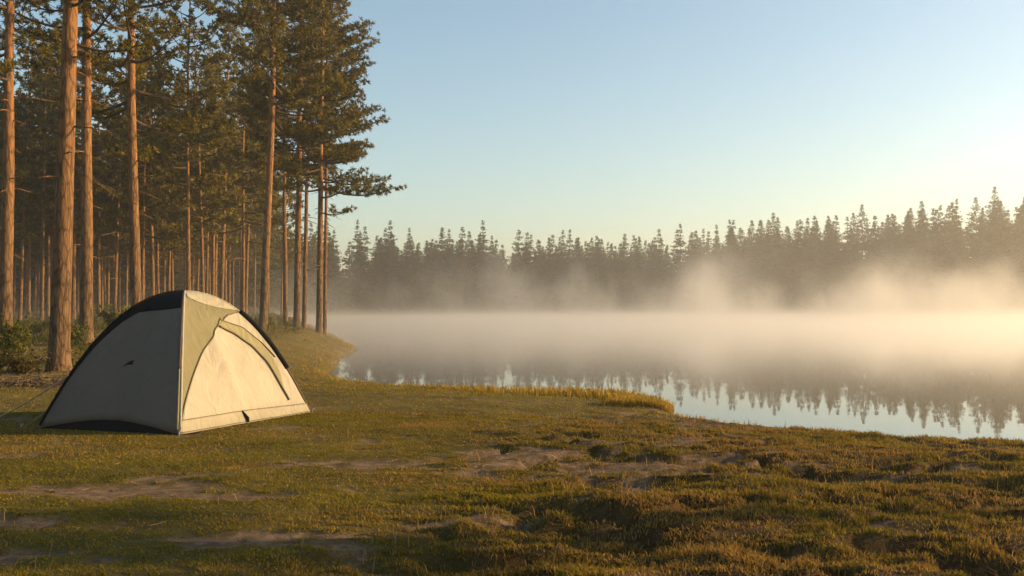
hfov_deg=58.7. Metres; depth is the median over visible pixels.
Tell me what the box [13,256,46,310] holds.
conifer
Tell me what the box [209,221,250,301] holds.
pine tree
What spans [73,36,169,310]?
pine tree
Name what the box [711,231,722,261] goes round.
conifer
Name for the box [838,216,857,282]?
conifer
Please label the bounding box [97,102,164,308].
pine tree
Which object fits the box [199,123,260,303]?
pine tree
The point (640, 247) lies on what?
conifer
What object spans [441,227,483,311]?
conifer
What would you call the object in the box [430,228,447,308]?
conifer
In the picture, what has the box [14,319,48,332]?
shrub
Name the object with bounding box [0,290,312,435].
tent
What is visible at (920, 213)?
conifer
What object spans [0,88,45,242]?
pine tree
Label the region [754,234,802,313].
conifer
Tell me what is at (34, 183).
pine tree
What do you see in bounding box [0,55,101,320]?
pine tree
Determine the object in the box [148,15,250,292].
pine tree
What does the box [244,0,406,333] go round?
pine tree
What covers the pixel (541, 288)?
conifer
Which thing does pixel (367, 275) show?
conifer
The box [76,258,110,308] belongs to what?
conifer
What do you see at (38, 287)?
pine tree
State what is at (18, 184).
pine tree
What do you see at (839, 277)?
conifer
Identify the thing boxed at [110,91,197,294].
pine tree
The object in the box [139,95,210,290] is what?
pine tree
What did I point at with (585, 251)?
conifer
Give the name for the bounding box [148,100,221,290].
pine tree
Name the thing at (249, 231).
pine tree
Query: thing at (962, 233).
conifer
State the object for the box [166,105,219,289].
pine tree
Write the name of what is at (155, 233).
pine tree
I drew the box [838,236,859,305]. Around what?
conifer
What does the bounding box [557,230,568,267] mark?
conifer
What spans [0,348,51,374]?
shrub
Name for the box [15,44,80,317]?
pine tree
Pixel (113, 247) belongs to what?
pine tree
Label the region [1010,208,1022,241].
conifer
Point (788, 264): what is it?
conifer
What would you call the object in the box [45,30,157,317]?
pine tree
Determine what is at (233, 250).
pine tree
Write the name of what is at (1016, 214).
conifer
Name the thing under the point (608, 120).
sky
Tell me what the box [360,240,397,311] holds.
conifer
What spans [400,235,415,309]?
conifer
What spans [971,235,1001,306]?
conifer
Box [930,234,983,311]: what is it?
conifer
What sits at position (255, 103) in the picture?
pine tree
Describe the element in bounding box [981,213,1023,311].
conifer
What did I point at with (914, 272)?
conifer
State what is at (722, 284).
conifer
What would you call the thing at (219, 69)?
pine tree
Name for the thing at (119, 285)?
pine tree
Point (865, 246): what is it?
conifer
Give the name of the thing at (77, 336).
shrub
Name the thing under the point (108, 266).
pine tree
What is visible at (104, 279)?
pine tree
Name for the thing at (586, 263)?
conifer
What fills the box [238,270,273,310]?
conifer
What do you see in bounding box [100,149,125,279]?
pine tree
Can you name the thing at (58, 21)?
pine tree
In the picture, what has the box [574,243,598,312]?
conifer
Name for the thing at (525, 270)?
conifer
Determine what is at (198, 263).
pine tree
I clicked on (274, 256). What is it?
pine tree
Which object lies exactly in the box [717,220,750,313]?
conifer
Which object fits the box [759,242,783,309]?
conifer
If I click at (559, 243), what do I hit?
conifer
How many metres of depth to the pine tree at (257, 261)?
89.88 m
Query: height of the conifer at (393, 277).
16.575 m
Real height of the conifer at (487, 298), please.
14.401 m
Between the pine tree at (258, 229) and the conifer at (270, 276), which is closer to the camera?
the pine tree at (258, 229)
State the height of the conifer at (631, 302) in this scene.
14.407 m
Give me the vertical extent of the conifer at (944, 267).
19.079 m
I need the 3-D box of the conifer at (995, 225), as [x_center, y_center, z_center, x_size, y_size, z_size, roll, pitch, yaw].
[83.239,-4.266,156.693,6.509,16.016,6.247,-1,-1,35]
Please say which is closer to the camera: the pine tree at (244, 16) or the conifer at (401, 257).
the pine tree at (244, 16)
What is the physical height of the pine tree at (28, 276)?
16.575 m
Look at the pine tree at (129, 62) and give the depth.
26.08 m
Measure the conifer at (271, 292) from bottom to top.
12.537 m
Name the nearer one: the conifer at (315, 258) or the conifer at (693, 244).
the conifer at (315, 258)
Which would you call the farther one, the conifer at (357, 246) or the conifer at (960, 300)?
the conifer at (357, 246)
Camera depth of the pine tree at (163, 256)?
68.21 m
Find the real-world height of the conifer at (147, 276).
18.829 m
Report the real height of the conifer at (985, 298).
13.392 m
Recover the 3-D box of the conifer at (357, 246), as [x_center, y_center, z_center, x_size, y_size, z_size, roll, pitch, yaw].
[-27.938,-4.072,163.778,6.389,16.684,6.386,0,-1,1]
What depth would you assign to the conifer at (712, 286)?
167.34 m
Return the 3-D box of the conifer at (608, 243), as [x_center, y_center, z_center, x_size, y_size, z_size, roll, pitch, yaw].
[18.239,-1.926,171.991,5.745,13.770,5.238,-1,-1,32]
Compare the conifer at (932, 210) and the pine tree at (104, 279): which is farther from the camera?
the conifer at (932, 210)
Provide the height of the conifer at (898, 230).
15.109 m
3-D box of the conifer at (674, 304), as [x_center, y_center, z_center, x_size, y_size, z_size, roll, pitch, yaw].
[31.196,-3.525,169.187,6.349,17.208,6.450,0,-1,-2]
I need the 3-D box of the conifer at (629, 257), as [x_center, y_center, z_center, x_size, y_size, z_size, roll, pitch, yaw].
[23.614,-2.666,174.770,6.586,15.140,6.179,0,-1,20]
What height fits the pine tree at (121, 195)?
13.503 m
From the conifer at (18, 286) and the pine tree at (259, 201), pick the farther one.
the conifer at (18, 286)
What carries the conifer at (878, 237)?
on the ground at (282, 536)
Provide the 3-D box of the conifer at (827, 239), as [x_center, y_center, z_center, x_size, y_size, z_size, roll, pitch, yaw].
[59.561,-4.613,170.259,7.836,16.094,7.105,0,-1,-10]
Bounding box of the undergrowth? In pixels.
[0,311,304,384]
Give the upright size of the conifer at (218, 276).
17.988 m
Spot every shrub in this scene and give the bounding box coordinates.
[0,312,32,366]
[0,333,24,373]
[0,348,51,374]
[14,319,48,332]
[71,322,89,344]
[93,303,129,324]
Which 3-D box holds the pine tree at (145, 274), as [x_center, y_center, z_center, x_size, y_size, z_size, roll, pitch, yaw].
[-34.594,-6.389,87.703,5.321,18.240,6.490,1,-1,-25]
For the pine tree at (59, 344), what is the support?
on the ground at (282, 536)
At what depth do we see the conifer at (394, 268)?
165.97 m
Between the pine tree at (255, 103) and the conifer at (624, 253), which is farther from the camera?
the conifer at (624, 253)
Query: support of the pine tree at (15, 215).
on the ground at (282, 536)
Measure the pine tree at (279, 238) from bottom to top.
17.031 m
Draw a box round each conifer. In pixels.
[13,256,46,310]
[13,270,24,300]
[24,258,93,309]
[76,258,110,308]
[93,259,129,309]
[103,251,181,311]
[106,254,129,308]
[145,256,183,297]
[181,265,227,286]
[194,256,248,293]
[217,233,272,308]
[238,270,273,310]
[248,275,271,312]
[256,278,277,310]
[269,248,289,311]
[270,242,293,311]
[270,279,276,297]
[278,232,302,311]
[289,238,315,312]
[302,223,316,294]
[302,239,330,312]
[307,226,334,309]
[309,232,332,309]
[323,222,338,284]
[323,236,351,311]
[327,230,350,310]
[336,240,371,310]
[345,219,372,308]
[354,227,379,310]
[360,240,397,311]
[363,235,392,309]
[372,220,406,311]
[378,228,391,308]
[385,242,401,308]
[392,227,424,311]
[394,250,408,309]
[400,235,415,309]
[403,247,428,310]
[407,245,431,311]
[412,242,448,311]
[416,243,434,308]
[420,239,446,310]
[424,228,457,311]
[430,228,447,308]
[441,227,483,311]
[441,252,476,311]
[443,229,453,263]
[443,239,472,308]
[458,239,482,308]
[461,220,501,311]
[467,233,495,309]
[477,235,504,311]
[479,239,509,310]
[481,245,516,311]
[485,240,501,288]
[499,230,539,314]
[509,245,528,312]
[515,242,530,312]
[520,232,534,267]
[521,240,555,314]
[523,234,545,312]
[529,242,546,280]
[533,238,565,313]
[542,235,560,280]
[543,242,581,313]
[544,238,556,274]
[554,237,569,301]
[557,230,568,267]
[560,229,582,302]
[561,240,588,313]
[570,243,583,273]
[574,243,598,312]
[576,241,589,277]
[577,243,600,294]
[578,236,618,313]
[587,246,608,311]
[598,243,625,313]
[599,242,618,311]
[606,243,640,312]
[613,245,632,311]
[619,238,651,313]
[621,241,629,270]
[625,252,645,296]
[627,235,644,294]
[631,240,647,275]
[638,245,667,312]
[640,237,670,312]
[646,229,673,312]
[658,239,669,282]
[663,230,688,311]
[664,224,696,313]
[673,234,705,313]
[679,232,705,303]
[688,228,718,313]
[700,245,730,313]
[701,231,714,271]
[701,237,714,294]
[704,224,726,311]
[710,228,750,313]
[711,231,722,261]
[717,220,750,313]
[721,220,742,303]
[737,230,750,289]
[738,246,766,312]
[739,243,772,312]
[739,250,749,305]
[743,231,776,312]
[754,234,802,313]
[757,242,779,311]
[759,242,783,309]
[773,237,809,311]
[776,240,803,311]
[778,236,815,312]
[788,219,813,285]
[793,241,802,287]
[797,228,832,313]
[801,216,829,306]
[808,246,846,312]
[819,231,857,311]
[820,220,841,259]
[822,215,850,304]
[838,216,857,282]
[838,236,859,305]
[839,241,880,311]
[847,243,892,312]
[852,216,895,312]
[861,225,886,280]
[861,236,876,275]
[869,227,889,306]
[882,224,912,307]
[883,235,921,312]
[888,221,933,312]
[889,224,906,269]
[898,213,923,310]
[902,215,911,248]
[912,210,938,281]
[913,225,929,305]
[915,224,940,311]
[921,204,963,313]
[923,208,941,280]
[923,209,953,307]
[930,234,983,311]
[935,206,966,277]
[942,231,973,289]
[946,198,970,257]
[946,209,966,284]
[946,226,994,313]
[956,238,998,313]
[970,219,1017,311]
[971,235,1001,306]
[972,220,987,265]
[980,200,1007,257]
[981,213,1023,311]
[984,218,1009,287]
[996,231,1022,300]
[997,211,1023,312]
[1007,206,1023,302]
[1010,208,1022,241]
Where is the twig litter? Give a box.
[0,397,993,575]
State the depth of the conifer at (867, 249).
163.85 m
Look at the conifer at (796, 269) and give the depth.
162.94 m
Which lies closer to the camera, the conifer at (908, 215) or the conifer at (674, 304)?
the conifer at (908, 215)
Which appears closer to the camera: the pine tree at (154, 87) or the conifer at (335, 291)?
the pine tree at (154, 87)
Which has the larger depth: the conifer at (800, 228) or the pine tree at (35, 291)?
the conifer at (800, 228)
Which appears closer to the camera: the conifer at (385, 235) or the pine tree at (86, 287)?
the pine tree at (86, 287)
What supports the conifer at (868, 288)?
on the ground at (282, 536)
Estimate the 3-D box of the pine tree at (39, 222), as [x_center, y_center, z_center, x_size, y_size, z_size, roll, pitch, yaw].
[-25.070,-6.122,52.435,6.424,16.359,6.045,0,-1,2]
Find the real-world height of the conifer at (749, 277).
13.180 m
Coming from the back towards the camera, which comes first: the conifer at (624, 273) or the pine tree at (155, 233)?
the conifer at (624, 273)
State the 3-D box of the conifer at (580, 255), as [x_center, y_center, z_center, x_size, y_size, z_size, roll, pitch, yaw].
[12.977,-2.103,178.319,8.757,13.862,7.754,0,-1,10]
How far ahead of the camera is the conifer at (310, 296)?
149.78 m
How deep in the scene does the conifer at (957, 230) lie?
157.86 m
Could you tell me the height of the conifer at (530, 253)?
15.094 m
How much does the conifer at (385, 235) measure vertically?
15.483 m
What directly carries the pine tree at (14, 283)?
on the ground at (282, 536)
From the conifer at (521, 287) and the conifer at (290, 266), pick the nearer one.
the conifer at (290, 266)
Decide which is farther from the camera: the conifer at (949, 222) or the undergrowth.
the conifer at (949, 222)
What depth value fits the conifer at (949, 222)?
161.06 m
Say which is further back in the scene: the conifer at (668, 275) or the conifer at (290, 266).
the conifer at (668, 275)
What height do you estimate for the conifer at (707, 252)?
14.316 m
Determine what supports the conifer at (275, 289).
on the ground at (282, 536)
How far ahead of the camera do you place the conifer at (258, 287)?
121.38 m
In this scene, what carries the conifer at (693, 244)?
on the ground at (282, 536)
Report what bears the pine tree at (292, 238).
on the ground at (282, 536)
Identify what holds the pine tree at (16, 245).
on the ground at (282, 536)
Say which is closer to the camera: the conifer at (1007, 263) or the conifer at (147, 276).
the conifer at (147, 276)
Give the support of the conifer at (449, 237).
on the ground at (282, 536)
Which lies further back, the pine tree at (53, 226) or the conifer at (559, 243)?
the conifer at (559, 243)
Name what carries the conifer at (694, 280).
on the ground at (282, 536)
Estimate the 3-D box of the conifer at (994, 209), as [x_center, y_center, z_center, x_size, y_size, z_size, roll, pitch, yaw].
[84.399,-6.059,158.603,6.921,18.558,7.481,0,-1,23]
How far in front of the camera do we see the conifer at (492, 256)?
175.95 m
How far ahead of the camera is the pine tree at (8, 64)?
22.98 m
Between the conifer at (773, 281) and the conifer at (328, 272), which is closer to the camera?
the conifer at (328, 272)
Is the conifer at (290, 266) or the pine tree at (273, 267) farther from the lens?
the conifer at (290, 266)
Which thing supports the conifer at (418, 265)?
on the ground at (282, 536)
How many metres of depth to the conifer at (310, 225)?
156.69 m
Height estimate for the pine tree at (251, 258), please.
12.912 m
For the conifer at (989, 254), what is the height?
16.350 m
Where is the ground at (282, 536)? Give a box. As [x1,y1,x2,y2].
[0,272,1023,575]
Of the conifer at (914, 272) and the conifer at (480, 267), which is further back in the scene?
the conifer at (480, 267)
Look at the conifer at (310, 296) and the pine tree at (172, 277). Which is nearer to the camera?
the pine tree at (172, 277)
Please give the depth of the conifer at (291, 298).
140.00 m
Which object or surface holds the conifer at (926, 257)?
on the ground at (282, 536)
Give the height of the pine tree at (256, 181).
16.010 m
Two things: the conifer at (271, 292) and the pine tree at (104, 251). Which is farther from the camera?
the conifer at (271, 292)
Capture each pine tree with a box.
[0,0,101,341]
[0,0,178,342]
[0,23,77,320]
[0,40,53,198]
[0,41,38,213]
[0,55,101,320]
[0,79,20,220]
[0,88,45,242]
[1,71,43,317]
[13,130,80,273]
[13,211,50,314]
[13,238,50,314]
[14,3,117,318]
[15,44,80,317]
[16,51,115,242]
[21,93,80,298]
[24,251,50,312]
[32,0,155,371]
[33,130,50,312]
[43,0,241,306]
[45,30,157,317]
[45,123,120,314]
[50,236,110,311]
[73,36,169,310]
[76,102,147,313]
[80,151,110,311]
[92,48,193,299]
[93,129,124,291]
[93,141,159,311]
[94,25,200,295]
[95,239,121,311]
[95,255,129,310]
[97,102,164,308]
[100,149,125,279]
[104,104,202,293]
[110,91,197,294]
[114,0,239,289]
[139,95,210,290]
[141,108,168,296]
[144,244,163,298]
[145,244,178,281]
[146,86,195,290]
[146,219,166,291]
[147,134,226,279]
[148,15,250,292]
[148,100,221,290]
[165,238,205,276]
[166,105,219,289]
[166,253,210,273]
[168,77,241,293]
[174,42,261,295]
[174,101,241,296]
[183,23,267,299]
[183,250,217,280]
[184,36,294,311]
[191,254,193,290]
[191,258,227,294]
[193,0,349,327]
[196,253,200,290]
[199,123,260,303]
[209,167,278,275]
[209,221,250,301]
[209,228,239,264]
[209,242,261,305]
[211,70,295,313]
[221,97,292,310]
[223,0,339,321]
[227,224,261,309]
[231,172,281,313]
[234,0,365,327]
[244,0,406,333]
[249,176,294,312]
[253,170,314,314]
[260,192,291,276]
[261,0,351,327]
[274,1,375,334]
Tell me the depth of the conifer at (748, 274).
168.53 m
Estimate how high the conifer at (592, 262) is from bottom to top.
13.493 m
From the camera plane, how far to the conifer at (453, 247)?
169.85 m
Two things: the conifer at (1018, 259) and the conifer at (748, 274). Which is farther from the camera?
the conifer at (748, 274)
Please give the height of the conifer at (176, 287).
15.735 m
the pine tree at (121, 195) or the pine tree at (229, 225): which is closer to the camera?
the pine tree at (121, 195)
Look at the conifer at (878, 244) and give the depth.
158.97 m
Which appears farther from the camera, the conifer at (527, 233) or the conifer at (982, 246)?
the conifer at (527, 233)
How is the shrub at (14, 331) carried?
on the ground at (282, 536)
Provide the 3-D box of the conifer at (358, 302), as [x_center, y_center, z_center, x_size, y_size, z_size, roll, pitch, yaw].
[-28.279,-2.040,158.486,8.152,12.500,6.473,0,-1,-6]
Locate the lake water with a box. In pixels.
[291,315,1023,440]
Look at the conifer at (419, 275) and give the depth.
165.78 m
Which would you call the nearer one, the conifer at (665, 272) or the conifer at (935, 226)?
the conifer at (935, 226)
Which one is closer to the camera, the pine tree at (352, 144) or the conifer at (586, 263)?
the pine tree at (352, 144)
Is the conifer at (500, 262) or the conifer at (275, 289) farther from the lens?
the conifer at (500, 262)
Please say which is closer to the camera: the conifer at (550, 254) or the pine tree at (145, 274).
the pine tree at (145, 274)
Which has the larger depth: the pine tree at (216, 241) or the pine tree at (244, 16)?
the pine tree at (216, 241)
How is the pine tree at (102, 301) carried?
on the ground at (282, 536)
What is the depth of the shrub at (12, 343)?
16.54 m
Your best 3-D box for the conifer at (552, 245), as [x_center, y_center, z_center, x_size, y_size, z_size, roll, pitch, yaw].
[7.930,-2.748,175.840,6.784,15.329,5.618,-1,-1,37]
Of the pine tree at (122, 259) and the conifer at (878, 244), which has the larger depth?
the conifer at (878, 244)
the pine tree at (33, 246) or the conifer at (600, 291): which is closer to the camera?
the pine tree at (33, 246)
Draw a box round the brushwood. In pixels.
[0,373,68,387]
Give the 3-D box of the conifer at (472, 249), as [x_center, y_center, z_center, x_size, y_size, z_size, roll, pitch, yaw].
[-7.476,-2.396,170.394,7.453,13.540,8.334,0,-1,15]
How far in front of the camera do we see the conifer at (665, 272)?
172.85 m
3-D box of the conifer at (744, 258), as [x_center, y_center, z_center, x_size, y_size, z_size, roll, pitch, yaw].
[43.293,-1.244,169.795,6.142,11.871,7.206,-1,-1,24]
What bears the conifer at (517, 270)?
on the ground at (282, 536)
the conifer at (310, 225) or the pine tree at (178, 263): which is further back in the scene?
the conifer at (310, 225)
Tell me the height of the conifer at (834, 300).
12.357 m
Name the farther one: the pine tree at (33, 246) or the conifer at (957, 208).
the conifer at (957, 208)
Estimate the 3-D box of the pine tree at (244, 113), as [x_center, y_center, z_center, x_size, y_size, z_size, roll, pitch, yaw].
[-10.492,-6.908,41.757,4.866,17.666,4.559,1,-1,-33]
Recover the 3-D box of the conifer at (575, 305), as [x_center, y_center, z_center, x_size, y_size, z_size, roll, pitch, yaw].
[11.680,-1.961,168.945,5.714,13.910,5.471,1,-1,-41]
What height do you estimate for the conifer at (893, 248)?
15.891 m
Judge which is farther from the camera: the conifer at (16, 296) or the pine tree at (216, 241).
the conifer at (16, 296)
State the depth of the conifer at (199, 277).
117.03 m
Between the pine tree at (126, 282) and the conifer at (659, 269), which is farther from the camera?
the conifer at (659, 269)
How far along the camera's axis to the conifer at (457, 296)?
165.75 m
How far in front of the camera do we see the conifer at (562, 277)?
169.65 m
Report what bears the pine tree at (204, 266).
on the ground at (282, 536)
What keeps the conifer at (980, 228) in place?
on the ground at (282, 536)
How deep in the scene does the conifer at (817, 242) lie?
164.88 m
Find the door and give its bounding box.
[180,311,304,429]
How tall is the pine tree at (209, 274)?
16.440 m
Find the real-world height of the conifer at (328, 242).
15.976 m
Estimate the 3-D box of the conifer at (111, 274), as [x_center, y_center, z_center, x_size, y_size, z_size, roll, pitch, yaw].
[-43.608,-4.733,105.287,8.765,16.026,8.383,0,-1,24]
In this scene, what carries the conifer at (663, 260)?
on the ground at (282, 536)
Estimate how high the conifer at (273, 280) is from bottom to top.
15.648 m
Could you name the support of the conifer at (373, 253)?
on the ground at (282, 536)
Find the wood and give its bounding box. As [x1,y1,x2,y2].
[278,186,1023,281]
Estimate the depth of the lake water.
27.68 m
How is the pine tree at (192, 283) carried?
on the ground at (282, 536)
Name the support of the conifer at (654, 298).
on the ground at (282, 536)
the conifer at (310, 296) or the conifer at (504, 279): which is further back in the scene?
the conifer at (504, 279)
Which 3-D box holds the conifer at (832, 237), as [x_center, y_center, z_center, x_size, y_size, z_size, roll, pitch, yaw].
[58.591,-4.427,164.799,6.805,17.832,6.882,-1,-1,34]
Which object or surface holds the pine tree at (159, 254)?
on the ground at (282, 536)
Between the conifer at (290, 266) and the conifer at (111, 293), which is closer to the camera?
the conifer at (111, 293)
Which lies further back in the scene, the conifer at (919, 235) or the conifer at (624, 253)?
the conifer at (624, 253)
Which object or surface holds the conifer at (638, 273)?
on the ground at (282, 536)
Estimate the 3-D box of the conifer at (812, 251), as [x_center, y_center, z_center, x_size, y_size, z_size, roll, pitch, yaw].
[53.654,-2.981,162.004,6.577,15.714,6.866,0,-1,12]
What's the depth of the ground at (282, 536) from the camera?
6.96 m
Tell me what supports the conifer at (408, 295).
on the ground at (282, 536)
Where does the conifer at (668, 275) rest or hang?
on the ground at (282, 536)
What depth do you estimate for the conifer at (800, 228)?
170.69 m
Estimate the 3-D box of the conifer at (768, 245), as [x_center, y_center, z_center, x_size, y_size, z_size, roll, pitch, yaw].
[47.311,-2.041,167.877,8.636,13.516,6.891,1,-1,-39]
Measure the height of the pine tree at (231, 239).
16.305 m
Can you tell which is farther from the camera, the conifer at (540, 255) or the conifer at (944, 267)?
the conifer at (540, 255)
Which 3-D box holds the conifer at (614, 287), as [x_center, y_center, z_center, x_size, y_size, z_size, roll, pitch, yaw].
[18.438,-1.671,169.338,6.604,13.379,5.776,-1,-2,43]
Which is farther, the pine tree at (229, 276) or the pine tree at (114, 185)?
the pine tree at (229, 276)
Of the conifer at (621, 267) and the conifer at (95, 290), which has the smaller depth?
the conifer at (95, 290)
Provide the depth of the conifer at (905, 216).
165.95 m
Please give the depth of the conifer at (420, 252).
171.23 m
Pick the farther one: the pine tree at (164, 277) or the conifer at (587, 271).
the conifer at (587, 271)
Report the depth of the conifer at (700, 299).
168.37 m
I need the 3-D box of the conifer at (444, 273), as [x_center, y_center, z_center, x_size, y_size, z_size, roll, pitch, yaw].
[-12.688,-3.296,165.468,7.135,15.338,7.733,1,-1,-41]
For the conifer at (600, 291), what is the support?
on the ground at (282, 536)
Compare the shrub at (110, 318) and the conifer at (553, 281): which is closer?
the shrub at (110, 318)
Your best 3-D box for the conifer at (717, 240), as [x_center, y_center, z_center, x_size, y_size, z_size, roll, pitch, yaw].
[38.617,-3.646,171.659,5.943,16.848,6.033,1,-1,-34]
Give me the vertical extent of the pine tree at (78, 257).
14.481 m
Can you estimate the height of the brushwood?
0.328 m
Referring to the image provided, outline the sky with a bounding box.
[0,0,1023,276]
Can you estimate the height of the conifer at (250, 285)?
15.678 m
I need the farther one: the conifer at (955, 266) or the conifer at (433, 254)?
the conifer at (433, 254)
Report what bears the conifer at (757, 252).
on the ground at (282, 536)
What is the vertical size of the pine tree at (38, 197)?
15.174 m
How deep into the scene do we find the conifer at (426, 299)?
163.49 m
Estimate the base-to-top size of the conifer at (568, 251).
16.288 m
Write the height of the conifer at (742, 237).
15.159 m
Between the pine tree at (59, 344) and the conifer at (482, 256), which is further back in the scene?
the conifer at (482, 256)
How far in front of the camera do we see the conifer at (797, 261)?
166.79 m
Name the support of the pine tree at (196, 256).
on the ground at (282, 536)
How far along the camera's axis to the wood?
179.06 m
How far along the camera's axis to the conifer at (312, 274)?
151.82 m
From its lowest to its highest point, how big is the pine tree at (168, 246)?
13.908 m
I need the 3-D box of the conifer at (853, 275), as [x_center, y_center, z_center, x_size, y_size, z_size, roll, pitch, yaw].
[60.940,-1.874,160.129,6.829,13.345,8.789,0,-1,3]
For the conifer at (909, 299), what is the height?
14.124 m
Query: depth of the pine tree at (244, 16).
33.28 m
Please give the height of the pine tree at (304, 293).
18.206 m
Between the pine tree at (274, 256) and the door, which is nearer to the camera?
the door
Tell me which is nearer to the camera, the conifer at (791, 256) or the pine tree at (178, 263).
the pine tree at (178, 263)
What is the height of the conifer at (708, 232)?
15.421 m
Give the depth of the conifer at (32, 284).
97.22 m
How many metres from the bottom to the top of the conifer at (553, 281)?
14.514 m
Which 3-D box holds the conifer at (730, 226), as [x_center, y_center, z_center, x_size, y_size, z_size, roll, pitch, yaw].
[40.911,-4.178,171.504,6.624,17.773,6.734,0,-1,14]
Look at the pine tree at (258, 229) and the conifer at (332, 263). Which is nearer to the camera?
the pine tree at (258, 229)
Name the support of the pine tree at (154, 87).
on the ground at (282, 536)

